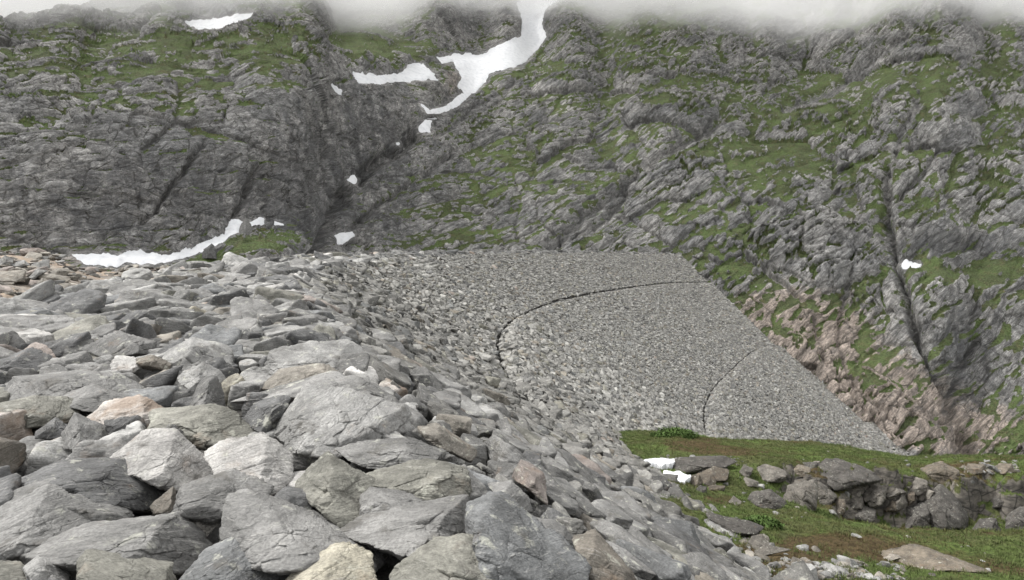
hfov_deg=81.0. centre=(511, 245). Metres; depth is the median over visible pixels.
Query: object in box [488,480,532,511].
boulder
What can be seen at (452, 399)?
boulder
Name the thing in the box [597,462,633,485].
boulder
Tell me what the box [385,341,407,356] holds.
boulder
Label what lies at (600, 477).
boulder
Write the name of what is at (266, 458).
boulder
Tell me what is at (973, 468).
outcrop boulder
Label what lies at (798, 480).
outcrop boulder
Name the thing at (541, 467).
boulder
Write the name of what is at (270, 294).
boulder
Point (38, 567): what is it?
boulder
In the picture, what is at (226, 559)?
boulder
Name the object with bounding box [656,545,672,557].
boulder
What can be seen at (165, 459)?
boulder
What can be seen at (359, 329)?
boulder
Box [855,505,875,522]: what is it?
outcrop boulder
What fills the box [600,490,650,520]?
boulder
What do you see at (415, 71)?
snow patch
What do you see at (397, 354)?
boulder
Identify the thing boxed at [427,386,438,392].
boulder
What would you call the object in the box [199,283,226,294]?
boulder
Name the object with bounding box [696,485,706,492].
outcrop boulder
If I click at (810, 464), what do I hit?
outcrop boulder
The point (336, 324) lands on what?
boulder
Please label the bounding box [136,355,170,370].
boulder
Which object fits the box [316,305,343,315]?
boulder
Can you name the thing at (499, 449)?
boulder
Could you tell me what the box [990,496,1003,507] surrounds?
outcrop boulder
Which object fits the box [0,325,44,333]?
boulder
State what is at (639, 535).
boulder
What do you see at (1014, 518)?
outcrop boulder
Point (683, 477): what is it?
snow patch
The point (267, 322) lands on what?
boulder
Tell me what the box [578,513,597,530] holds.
boulder
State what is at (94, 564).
boulder
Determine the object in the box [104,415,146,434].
boulder
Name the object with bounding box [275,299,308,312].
boulder
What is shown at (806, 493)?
outcrop boulder
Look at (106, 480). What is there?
boulder
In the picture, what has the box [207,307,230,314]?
boulder
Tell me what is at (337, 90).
snow patch
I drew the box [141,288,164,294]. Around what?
boulder
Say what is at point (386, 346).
boulder
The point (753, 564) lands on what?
boulder
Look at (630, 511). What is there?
boulder
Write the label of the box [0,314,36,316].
boulder
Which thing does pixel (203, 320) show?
boulder
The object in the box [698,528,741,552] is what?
boulder
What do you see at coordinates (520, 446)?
boulder
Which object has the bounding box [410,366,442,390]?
boulder
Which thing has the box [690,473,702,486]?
outcrop boulder
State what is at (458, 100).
snow patch
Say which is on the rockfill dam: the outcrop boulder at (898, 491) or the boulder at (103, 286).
the boulder at (103, 286)
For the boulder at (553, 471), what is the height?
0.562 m
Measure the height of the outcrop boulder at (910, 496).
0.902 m
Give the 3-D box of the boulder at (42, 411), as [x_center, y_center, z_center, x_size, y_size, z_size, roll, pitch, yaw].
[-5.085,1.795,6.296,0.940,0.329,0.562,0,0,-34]
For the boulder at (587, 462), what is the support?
on the boulder
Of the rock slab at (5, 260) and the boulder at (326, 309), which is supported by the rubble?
the rock slab at (5, 260)
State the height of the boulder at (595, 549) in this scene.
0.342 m
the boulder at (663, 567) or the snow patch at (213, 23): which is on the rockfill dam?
the boulder at (663, 567)
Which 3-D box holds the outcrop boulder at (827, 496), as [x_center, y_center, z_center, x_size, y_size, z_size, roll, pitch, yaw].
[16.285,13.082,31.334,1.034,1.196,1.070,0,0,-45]
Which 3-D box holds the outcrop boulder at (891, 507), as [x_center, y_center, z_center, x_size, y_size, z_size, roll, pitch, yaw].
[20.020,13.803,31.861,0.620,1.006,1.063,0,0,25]
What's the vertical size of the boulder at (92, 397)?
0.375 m
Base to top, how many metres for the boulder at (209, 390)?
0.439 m
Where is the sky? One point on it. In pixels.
(7, 7)
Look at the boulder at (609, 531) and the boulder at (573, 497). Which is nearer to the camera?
the boulder at (609, 531)
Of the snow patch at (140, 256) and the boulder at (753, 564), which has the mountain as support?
the snow patch at (140, 256)
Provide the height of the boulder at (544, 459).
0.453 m
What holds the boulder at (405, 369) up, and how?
on the boulder
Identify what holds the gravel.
on the ground at (979, 494)
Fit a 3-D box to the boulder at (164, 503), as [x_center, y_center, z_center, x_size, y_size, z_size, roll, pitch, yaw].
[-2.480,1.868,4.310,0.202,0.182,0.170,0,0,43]
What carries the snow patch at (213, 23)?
on the mountain
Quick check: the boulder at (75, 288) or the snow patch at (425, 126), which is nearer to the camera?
the boulder at (75, 288)
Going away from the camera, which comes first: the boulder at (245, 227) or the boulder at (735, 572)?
the boulder at (735, 572)
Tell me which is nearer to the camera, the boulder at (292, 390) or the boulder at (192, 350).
the boulder at (292, 390)
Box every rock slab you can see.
[0,255,13,265]
[0,270,25,282]
[11,260,29,267]
[29,268,46,279]
[31,259,49,267]
[48,268,69,275]
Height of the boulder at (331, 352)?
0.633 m
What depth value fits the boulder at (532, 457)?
8.36 m
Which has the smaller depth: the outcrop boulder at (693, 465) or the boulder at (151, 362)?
the boulder at (151, 362)
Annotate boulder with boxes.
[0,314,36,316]
[0,314,74,333]
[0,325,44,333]
[0,347,51,371]
[0,395,82,428]
[0,484,104,560]
[0,560,26,579]
[4,369,144,396]
[8,298,48,306]
[12,279,55,300]
[12,477,133,521]
[14,307,60,314]
[17,328,54,342]
[18,511,212,579]
[20,457,164,513]
[22,555,70,579]
[27,303,46,308]
[30,310,89,321]
[35,417,67,438]
[44,331,90,357]
[46,288,106,313]
[52,315,108,339]
[54,284,63,294]
[61,412,106,451]
[62,383,125,412]
[63,281,89,292]
[76,549,176,579]
[78,330,156,356]
[86,280,121,293]
[87,394,163,427]
[100,297,156,313]
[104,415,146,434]
[105,294,118,304]
[108,320,125,329]
[109,428,212,491]
[110,355,141,372]
[111,279,184,290]
[114,289,191,305]
[119,317,153,331]
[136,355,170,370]
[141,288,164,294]
[143,306,169,312]
[147,403,253,450]
[149,310,203,318]
[150,487,175,514]
[154,282,185,286]
[158,298,212,308]
[162,337,234,365]
[170,468,273,522]
[171,317,192,325]
[177,362,225,389]
[179,537,288,579]
[188,288,214,296]
[189,375,225,406]
[190,314,224,327]
[192,314,229,319]
[192,326,202,334]
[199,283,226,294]
[202,243,216,258]
[203,432,293,495]
[206,289,249,305]
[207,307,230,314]
[215,317,261,331]
[219,488,389,575]
[229,296,278,317]
[230,371,398,403]
[235,339,257,348]
[239,219,251,234]
[243,395,290,432]
[253,286,303,301]
[254,274,301,283]
[255,265,277,276]
[260,319,272,325]
[260,339,364,375]
[261,363,338,389]
[262,323,317,329]
[263,312,286,322]
[263,325,310,337]
[274,382,412,455]
[274,486,316,510]
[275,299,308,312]
[286,330,330,344]
[286,541,377,579]
[295,451,375,527]
[301,295,342,313]
[303,423,342,457]
[306,301,325,310]
[309,310,336,320]
[313,318,344,327]
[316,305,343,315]
[324,298,342,304]
[333,304,351,315]
[334,437,446,469]
[335,316,357,328]
[339,325,358,341]
[340,494,469,560]
[352,312,365,320]
[355,324,366,334]
[356,311,373,326]
[359,487,422,515]
[366,458,471,500]
[371,328,396,342]
[377,355,394,360]
[378,328,397,339]
[380,341,391,349]
[382,358,400,370]
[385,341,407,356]
[386,358,409,374]
[388,350,420,366]
[389,533,493,579]
[409,374,433,386]
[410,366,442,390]
[415,357,436,372]
[416,383,440,405]
[417,423,476,462]
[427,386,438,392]
[431,371,471,398]
[433,366,457,379]
[433,391,461,408]
[436,414,471,436]
[442,363,459,379]
[443,388,487,418]
[454,409,485,425]
[460,433,483,443]
[464,491,591,579]
[470,424,477,436]
[471,394,485,403]
[476,403,503,419]
[482,388,510,405]
[484,435,523,467]
[486,402,510,419]
[486,413,498,422]
[487,460,524,492]
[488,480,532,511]
[489,426,529,451]
[491,430,526,458]
[496,417,512,436]
[510,424,529,443]
[512,459,547,504]
[516,426,562,456]
[523,449,541,464]
[526,444,556,458]
[526,470,570,504]
[536,517,574,549]
[538,436,569,467]
[538,464,550,474]
[541,453,589,481]
[541,461,590,501]
[546,458,602,501]
[546,491,577,514]
[552,477,582,494]
[555,448,609,489]
[564,487,606,519]
[567,491,577,516]
[569,465,577,472]
[572,454,611,484]
[572,528,635,579]
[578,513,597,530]
[587,467,605,484]
[590,519,650,549]
[591,499,632,528]
[593,483,609,490]
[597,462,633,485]
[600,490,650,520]
[603,497,651,536]
[606,540,656,579]
[610,484,621,490]
[616,539,691,579]
[621,486,656,502]
[621,505,646,519]
[627,519,649,536]
[628,525,665,554]
[641,519,687,552]
[642,507,658,516]
[647,535,686,563]
[650,518,711,559]
[651,516,699,543]
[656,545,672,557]
[668,514,715,548]
[673,455,737,473]
[682,552,729,579]
[688,565,725,579]
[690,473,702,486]
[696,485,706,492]
[697,528,733,551]
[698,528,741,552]
[698,536,712,549]
[699,466,728,482]
[700,542,735,567]
[701,474,715,485]
[704,518,736,537]
[706,512,763,536]
[708,485,725,490]
[709,555,752,579]
[711,558,743,579]
[719,562,741,576]
[727,551,769,578]
[729,496,741,505]
[739,465,752,476]
[744,477,758,486]
[747,489,785,509]
[749,536,769,549]
[754,544,790,555]
[757,464,787,482]
[783,479,818,510]
[793,478,805,483]
[794,464,810,476]
[803,462,818,468]
[817,481,836,504]
[818,458,881,491]
[834,498,845,515]
[851,496,863,509]
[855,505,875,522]
[863,483,887,506]
[878,544,990,573]
[883,554,900,560]
[884,500,896,511]
[886,488,905,497]
[895,494,907,510]
[905,502,930,527]
[906,491,914,505]
[910,477,927,495]
[920,461,959,483]
[924,484,968,530]
[964,463,985,474]
[972,517,1000,531]
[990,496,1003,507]
[995,463,1014,473]
[1005,506,1023,529]
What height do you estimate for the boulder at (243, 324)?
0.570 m
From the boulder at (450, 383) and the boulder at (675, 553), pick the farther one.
the boulder at (450, 383)
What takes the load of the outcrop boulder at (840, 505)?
on the ground at (979, 494)
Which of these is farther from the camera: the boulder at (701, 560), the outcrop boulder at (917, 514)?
the outcrop boulder at (917, 514)
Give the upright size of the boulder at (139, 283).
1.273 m
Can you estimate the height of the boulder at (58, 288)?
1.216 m
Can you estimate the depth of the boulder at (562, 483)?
7.51 m
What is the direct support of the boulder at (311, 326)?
on the rockfill dam
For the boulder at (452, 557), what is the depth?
3.45 m
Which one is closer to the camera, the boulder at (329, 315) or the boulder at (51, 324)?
the boulder at (51, 324)
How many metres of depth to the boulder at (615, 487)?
12.79 m
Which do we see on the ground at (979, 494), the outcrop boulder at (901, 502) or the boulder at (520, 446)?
the outcrop boulder at (901, 502)
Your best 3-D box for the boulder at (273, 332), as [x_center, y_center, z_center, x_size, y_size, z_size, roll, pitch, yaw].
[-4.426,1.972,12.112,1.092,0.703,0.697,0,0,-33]
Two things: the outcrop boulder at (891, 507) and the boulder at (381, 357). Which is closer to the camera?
the boulder at (381, 357)
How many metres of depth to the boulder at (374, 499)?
4.29 m
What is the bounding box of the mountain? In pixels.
[0,0,1023,455]
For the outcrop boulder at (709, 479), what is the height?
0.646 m
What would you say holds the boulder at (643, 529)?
on the rockfill dam
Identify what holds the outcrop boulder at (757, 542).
on the ground at (979, 494)
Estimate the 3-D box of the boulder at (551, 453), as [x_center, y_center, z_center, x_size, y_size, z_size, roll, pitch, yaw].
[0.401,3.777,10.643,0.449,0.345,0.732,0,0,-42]
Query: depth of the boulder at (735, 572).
9.43 m
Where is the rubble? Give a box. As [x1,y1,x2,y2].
[0,248,207,296]
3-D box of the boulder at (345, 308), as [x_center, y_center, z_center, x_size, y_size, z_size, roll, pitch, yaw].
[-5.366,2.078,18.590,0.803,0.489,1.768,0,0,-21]
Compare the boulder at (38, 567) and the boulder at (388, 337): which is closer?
the boulder at (38, 567)
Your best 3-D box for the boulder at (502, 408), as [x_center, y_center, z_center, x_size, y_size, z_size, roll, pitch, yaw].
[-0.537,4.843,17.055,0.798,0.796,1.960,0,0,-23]
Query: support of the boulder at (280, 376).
on the rockfill dam
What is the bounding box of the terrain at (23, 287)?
[0,255,351,297]
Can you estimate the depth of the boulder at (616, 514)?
6.91 m
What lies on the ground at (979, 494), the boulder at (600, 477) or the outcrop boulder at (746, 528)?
the outcrop boulder at (746, 528)
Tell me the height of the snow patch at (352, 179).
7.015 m
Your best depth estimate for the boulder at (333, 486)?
4.36 m
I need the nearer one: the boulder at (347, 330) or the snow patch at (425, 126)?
the boulder at (347, 330)
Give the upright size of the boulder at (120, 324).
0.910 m
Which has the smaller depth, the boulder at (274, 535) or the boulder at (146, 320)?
the boulder at (274, 535)
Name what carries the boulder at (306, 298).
on the rockfill dam
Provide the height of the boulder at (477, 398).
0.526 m
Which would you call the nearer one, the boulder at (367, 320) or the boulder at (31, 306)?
the boulder at (31, 306)
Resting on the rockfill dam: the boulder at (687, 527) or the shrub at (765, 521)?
the boulder at (687, 527)
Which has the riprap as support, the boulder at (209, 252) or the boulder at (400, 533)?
the boulder at (400, 533)
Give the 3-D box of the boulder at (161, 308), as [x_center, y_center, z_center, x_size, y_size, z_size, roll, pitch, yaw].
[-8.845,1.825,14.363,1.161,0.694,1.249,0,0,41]
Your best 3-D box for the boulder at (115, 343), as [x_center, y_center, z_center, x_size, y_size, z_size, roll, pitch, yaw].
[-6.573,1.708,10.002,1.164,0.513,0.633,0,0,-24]
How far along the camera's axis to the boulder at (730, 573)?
8.68 m
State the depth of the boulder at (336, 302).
20.72 m
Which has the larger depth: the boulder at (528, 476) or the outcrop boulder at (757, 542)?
the outcrop boulder at (757, 542)
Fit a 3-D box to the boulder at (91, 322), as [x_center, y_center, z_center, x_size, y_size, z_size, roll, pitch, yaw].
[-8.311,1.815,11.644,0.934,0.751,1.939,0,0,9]
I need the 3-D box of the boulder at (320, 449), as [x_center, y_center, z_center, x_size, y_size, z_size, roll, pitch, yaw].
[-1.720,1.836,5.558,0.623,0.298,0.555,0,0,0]
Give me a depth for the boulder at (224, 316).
14.25 m
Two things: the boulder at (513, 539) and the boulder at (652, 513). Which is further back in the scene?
the boulder at (652, 513)
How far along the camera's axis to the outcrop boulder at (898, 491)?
31.75 m
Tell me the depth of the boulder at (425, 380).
10.89 m
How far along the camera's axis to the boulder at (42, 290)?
16.80 m
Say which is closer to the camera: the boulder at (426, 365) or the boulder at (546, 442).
the boulder at (546, 442)
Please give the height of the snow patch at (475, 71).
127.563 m
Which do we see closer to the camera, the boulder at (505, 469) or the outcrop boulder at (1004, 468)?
the boulder at (505, 469)
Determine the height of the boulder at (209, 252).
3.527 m
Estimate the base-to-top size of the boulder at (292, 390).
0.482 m
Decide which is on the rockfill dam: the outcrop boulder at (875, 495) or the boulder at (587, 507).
the boulder at (587, 507)
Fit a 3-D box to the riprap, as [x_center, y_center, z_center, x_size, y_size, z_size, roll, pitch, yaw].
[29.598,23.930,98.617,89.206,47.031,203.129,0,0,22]
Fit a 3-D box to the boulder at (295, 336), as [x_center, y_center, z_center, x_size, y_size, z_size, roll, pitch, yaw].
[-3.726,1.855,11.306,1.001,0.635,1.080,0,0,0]
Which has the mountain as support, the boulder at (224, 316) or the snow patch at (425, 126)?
the snow patch at (425, 126)
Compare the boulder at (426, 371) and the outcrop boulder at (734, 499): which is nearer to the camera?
the boulder at (426, 371)
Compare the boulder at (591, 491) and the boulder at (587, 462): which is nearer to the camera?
the boulder at (591, 491)
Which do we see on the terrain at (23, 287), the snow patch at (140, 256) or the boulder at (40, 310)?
the boulder at (40, 310)
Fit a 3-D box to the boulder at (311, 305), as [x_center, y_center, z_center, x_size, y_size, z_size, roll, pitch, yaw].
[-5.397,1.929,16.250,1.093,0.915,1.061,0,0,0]
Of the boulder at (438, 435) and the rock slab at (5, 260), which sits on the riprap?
the boulder at (438, 435)
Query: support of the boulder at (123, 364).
on the rockfill dam
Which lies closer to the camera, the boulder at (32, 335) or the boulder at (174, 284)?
the boulder at (32, 335)
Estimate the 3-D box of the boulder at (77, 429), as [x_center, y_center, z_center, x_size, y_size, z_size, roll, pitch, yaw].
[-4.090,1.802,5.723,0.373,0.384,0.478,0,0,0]
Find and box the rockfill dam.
[86,255,859,579]
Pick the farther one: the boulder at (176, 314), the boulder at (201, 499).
the boulder at (176, 314)
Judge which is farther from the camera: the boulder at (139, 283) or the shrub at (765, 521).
the shrub at (765, 521)
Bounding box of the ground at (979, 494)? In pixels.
[619,430,1023,579]
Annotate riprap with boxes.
[0,249,907,579]
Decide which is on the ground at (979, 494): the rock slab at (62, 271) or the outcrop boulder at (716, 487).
the outcrop boulder at (716, 487)
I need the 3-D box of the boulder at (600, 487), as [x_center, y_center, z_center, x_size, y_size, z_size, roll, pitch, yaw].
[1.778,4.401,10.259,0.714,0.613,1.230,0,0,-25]
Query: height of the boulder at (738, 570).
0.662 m
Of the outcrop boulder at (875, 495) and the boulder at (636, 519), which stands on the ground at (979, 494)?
the outcrop boulder at (875, 495)
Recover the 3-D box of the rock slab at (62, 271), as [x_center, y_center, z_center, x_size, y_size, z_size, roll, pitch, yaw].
[-21.513,1.306,28.484,0.872,0.470,0.581,0,0,-40]
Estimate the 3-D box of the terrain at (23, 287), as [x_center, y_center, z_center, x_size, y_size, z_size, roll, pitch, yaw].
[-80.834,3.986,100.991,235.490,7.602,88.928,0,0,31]
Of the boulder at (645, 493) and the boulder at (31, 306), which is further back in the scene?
the boulder at (645, 493)
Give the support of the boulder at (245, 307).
on the rockfill dam
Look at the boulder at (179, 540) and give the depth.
3.72 m
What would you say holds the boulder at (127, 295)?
on the rockfill dam
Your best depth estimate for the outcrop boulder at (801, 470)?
32.85 m
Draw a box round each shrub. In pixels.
[648,426,702,438]
[741,515,784,530]
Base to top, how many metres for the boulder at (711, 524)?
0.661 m
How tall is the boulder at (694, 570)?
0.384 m
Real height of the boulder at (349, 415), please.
0.652 m
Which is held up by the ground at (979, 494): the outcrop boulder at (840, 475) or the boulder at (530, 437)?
the outcrop boulder at (840, 475)
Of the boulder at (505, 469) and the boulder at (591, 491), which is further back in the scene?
the boulder at (591, 491)
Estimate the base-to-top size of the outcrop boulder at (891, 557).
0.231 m
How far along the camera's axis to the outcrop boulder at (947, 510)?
31.00 m
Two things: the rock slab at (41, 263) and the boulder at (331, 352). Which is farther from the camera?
the rock slab at (41, 263)
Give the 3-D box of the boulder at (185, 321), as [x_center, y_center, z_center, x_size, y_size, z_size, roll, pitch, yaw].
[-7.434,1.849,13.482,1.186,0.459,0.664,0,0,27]
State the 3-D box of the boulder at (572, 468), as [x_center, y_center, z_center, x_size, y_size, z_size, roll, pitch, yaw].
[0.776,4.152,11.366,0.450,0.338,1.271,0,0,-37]
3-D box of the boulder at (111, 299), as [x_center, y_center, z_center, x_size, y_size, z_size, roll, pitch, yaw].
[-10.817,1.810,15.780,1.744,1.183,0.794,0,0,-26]
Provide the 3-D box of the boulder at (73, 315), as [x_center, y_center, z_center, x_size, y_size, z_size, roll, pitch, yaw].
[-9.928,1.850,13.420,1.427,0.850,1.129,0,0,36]
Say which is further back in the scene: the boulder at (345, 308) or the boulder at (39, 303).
the boulder at (345, 308)
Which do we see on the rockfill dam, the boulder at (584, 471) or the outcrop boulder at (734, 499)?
the boulder at (584, 471)
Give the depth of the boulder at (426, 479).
4.60 m
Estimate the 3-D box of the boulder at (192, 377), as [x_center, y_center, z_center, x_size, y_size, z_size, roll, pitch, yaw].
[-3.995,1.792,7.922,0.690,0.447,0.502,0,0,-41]
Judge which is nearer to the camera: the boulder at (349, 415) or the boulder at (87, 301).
the boulder at (349, 415)
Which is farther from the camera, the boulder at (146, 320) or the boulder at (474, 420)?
the boulder at (146, 320)
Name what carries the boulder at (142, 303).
on the rockfill dam
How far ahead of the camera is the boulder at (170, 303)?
15.15 m
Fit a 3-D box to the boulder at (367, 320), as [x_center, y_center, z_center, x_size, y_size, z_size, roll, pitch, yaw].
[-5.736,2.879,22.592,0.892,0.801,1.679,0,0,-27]
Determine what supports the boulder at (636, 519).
on the rockfill dam
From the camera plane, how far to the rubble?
36.20 m
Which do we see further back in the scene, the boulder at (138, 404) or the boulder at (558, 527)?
the boulder at (138, 404)
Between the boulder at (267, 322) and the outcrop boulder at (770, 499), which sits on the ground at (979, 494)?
the outcrop boulder at (770, 499)
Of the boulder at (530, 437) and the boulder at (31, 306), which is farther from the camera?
the boulder at (31, 306)
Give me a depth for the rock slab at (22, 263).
29.69 m
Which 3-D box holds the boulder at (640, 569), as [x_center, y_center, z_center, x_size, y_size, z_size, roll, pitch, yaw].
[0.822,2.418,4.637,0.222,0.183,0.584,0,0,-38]
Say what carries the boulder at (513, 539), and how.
on the rockfill dam
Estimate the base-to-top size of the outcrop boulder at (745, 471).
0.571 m
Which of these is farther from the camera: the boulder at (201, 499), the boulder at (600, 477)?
the boulder at (600, 477)
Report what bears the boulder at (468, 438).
on the riprap
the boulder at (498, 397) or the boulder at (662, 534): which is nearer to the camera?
the boulder at (662, 534)
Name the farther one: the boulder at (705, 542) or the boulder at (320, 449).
the boulder at (705, 542)
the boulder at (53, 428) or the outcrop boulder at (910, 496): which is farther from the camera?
the outcrop boulder at (910, 496)
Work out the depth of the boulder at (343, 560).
3.44 m
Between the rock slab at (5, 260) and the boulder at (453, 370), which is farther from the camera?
the rock slab at (5, 260)
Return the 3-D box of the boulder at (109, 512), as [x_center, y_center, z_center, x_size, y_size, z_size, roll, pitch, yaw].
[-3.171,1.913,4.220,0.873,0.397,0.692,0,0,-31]
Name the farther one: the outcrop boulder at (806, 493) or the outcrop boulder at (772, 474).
the outcrop boulder at (772, 474)
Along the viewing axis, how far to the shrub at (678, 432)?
43.88 m
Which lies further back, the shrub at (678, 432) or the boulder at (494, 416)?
the shrub at (678, 432)
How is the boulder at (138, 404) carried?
on the riprap
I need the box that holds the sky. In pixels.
[0,0,89,16]
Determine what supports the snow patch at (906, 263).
on the mountain
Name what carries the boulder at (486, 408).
on the riprap
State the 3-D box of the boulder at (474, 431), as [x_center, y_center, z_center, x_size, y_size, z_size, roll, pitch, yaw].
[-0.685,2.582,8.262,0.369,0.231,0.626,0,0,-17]
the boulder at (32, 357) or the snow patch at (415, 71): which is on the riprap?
the boulder at (32, 357)
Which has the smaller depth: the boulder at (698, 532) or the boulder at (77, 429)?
the boulder at (77, 429)
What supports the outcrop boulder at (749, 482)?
on the ground at (979, 494)
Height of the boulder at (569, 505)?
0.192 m
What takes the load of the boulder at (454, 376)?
on the rockfill dam
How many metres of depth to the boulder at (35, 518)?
3.86 m
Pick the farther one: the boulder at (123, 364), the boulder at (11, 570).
the boulder at (123, 364)
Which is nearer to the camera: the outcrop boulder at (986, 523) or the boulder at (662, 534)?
the boulder at (662, 534)
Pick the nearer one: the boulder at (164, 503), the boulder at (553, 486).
the boulder at (164, 503)
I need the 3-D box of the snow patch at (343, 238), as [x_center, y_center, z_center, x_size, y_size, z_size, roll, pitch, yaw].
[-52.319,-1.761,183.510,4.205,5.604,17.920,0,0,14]
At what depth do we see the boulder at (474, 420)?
9.31 m
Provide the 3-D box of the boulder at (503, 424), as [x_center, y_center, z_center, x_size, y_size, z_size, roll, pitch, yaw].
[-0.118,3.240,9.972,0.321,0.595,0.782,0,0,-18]
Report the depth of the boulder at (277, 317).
13.93 m
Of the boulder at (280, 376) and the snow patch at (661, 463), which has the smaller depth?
the boulder at (280, 376)
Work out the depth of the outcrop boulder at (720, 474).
31.10 m
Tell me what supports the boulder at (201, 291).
on the rockfill dam
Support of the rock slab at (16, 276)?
on the terrain at (23, 287)
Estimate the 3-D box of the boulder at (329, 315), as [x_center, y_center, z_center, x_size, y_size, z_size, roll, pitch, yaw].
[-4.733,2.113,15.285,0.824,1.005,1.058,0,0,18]
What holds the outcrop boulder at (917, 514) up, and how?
on the ground at (979, 494)
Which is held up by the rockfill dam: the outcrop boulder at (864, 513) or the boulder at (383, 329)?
the boulder at (383, 329)
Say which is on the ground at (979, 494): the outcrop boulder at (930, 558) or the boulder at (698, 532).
the outcrop boulder at (930, 558)
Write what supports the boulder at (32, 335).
on the rockfill dam
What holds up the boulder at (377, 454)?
on the riprap
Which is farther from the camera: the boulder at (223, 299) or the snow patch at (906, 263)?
the snow patch at (906, 263)
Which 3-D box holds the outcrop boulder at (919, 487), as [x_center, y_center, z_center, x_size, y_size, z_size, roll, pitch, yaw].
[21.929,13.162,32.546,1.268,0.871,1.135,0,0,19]
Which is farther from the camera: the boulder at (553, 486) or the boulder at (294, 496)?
the boulder at (553, 486)
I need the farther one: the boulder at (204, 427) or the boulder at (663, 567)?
the boulder at (204, 427)
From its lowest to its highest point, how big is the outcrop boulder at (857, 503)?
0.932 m
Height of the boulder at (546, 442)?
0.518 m
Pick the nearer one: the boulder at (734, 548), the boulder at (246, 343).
the boulder at (246, 343)
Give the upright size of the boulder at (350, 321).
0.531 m
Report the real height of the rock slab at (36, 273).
0.556 m
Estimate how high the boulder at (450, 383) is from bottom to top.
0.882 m
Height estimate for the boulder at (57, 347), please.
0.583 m
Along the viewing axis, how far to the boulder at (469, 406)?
10.74 m
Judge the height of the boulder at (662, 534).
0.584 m
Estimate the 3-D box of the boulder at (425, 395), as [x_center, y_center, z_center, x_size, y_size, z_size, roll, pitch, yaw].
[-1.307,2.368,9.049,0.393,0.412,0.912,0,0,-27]
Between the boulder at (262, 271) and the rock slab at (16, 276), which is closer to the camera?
the rock slab at (16, 276)
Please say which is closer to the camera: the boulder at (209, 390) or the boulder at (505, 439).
the boulder at (209, 390)
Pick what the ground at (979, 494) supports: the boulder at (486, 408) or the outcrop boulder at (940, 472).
the outcrop boulder at (940, 472)
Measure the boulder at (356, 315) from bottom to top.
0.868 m
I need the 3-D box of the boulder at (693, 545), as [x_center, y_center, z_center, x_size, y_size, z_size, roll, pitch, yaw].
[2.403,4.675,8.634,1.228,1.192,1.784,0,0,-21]
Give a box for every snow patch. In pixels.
[72,217,263,266]
[185,13,252,29]
[331,83,341,95]
[334,232,354,244]
[347,175,356,183]
[353,63,437,84]
[418,120,431,132]
[421,93,470,118]
[437,0,557,93]
[644,457,674,469]
[663,470,690,484]
[897,259,921,271]
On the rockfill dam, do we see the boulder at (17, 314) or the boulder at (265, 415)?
the boulder at (265, 415)
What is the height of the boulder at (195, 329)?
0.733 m
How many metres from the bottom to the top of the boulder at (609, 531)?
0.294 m
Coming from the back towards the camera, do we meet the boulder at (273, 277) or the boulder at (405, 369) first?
the boulder at (273, 277)
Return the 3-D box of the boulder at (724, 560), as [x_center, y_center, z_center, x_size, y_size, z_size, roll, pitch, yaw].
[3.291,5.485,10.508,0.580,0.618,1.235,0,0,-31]
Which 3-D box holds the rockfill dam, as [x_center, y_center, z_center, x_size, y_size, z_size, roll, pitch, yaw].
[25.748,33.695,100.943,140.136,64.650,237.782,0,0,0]
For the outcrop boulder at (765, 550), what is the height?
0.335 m
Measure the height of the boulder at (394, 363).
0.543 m
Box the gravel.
[660,445,1020,579]
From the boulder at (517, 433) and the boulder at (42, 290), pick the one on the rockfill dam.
the boulder at (517, 433)
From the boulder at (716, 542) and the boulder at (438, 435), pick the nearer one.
the boulder at (438, 435)
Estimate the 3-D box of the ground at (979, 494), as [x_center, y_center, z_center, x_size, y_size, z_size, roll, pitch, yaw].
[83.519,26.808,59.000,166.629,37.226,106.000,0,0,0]

